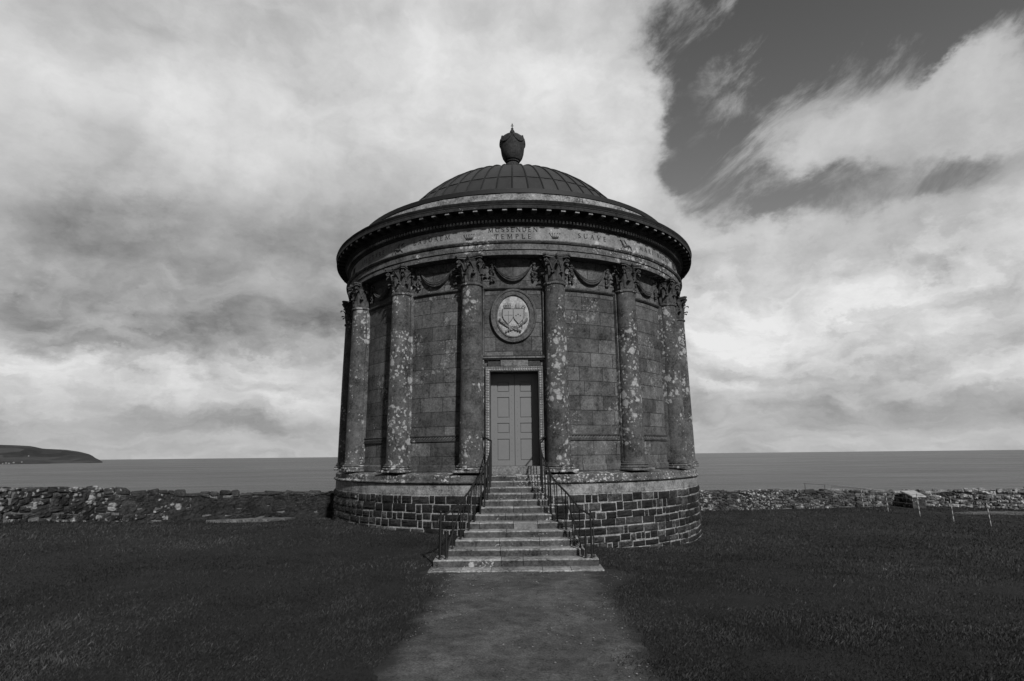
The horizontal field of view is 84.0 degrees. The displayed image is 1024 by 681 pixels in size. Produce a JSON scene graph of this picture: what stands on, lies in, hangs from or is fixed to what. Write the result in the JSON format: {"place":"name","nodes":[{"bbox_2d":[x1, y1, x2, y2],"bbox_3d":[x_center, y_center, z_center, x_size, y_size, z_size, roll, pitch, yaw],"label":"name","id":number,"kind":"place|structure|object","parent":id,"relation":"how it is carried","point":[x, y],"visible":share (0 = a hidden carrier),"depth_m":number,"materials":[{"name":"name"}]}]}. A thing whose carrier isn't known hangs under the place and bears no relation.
{"place":"outdoors","nodes":[
{"label":"outdoors","id":0,"kind":"place"},
{"bbox_2d":[0,445,101,463],"bbox_3d":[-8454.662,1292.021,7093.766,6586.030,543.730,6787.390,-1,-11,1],"label":"headland","id":1,"kind":"structure","parent":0,"point":[16,454],"depth_m":7641.74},
{"bbox_2d":[0,506,1023,680],"bbox_3d":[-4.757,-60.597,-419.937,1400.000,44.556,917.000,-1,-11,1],"label":"lawn","id":2,"kind":"structure","parent":0,"point":[746,600],"depth_m":7.30,"materials":[{"name":"plant"}]},
{"bbox_2d":[0,486,432,522],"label":"boundary wall","id":3,"kind":"structure","parent":2,"relation":"on","point":[69,504],"depth_m":16.25,"materials":[{"name":"grey stone"}]},
{"bbox_2d":[206,517,295,522],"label":"concrete slab","id":4,"kind":"structure","parent":2,"relation":"on","point":[269,519],"depth_m":15.25,"materials":[{"name":"grey concrete"}]},
{"bbox_2d":[428,475,603,573],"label":"stone steps","id":5,"kind":"structure","parent":2,"relation":"on","point":[516,527],"depth_m":9.34,"materials":[{"name":"grey stone"}]},
{"bbox_2d":[437,437,491,559],"bbox_3d":[-0.708,2.775,10.753,0.411,1.993,3.763,-2,-11,8],"label":"iron railing","id":6,"kind":"object","parent":5,"relation":"on","point":[489,458],"visible":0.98,"depth_m":9.92,"materials":[{"name":"black metal"}]},
{"bbox_2d":[539,436,594,557],"bbox_3d":[0.849,2.755,10.738,0.393,1.993,3.770,1,-11,-8],"label":"iron railing","id":7,"kind":"object","parent":5,"relation":"on","point":[550,476],"visible":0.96,"depth_m":9.85,"materials":[{"name":"black metal"}]},
{"bbox_2d":[333,124,702,547],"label":"round temple","id":8,"kind":"structure","parent":2,"relation":"on","point":[513,310],"depth_m":13.54,"materials":[{"name":"stone"}]},
{"bbox_2d":[491,374,514,465],"bbox_3d":[-0.216,1.831,13.233,0.548,2.124,0.070,-1,-11,1],"label":"door leaf","id":9,"kind":"structure","parent":8,"relation":"in","point":[502,385],"depth_m":13.20,"materials":[{"name":"grey wood"}]},
{"bbox_2d":[514,373,538,465],"bbox_3d":[0.340,1.824,13.228,0.548,2.124,0.070,-1,-11,1],"label":"door leaf","id":10,"kind":"structure","parent":8,"relation":"in","point":[525,385],"depth_m":13.20,"materials":[{"name":"grey wood"}]},
{"bbox_2d":[803,483,878,489],"bbox_3d":[14.213,6.771,24.133,3.262,1.396,0.192,-3,-12,11],"label":"fence","id":11,"kind":"object","parent":2,"relation":"on","point":[836,485],"visible":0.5,"depth_m":24.28,"materials":[{"name":"metal"}]},
{"bbox_2d":[699,487,1023,510],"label":"boundary wall","id":12,"kind":"structure","parent":2,"relation":"on","point":[756,499],"depth_m":22.98,"materials":[{"name":"grey stone"}]},
{"bbox_2d":[900,491,925,508],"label":"stone block","id":13,"kind":"structure","parent":2,"relation":"on","point":[912,501],"depth_m":22.20,"materials":[{"name":"grey stone"}]},
{"bbox_2d":[832,487,1023,525],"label":"wire fence","id":14,"kind":"object","parent":2,"relation":"on","point":[917,499],"visible":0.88,"depth_m":19.29,"materials":[{"name":"grey metal"}]},
{"bbox_2d":[0,450,1023,493],"bbox_3d":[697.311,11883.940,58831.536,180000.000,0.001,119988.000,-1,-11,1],"label":"sea","id":15,"kind":"structure","parent":0,"point":[943,470],"depth_m":1454.41,"materials":[{"name":"liquid"}]},
{"bbox_2d":[0,0,1023,459],"label":"sky","id":16,"kind":"structure","parent":0,"point":[183,183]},
{"bbox_2d":[373,568,673,680],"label":"gravel path","id":17,"kind":"structure","parent":0,"point":[475,653],"depth_m":5.53,"materials":[{"name":"grey gravel"}]},
{"bbox_2d":[955,511,1023,514],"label":"bare ground","id":18,"kind":"structure","parent":0,"point":[997,512],"depth_m":20.40,"materials":[{"name":"soil"}]}
]}

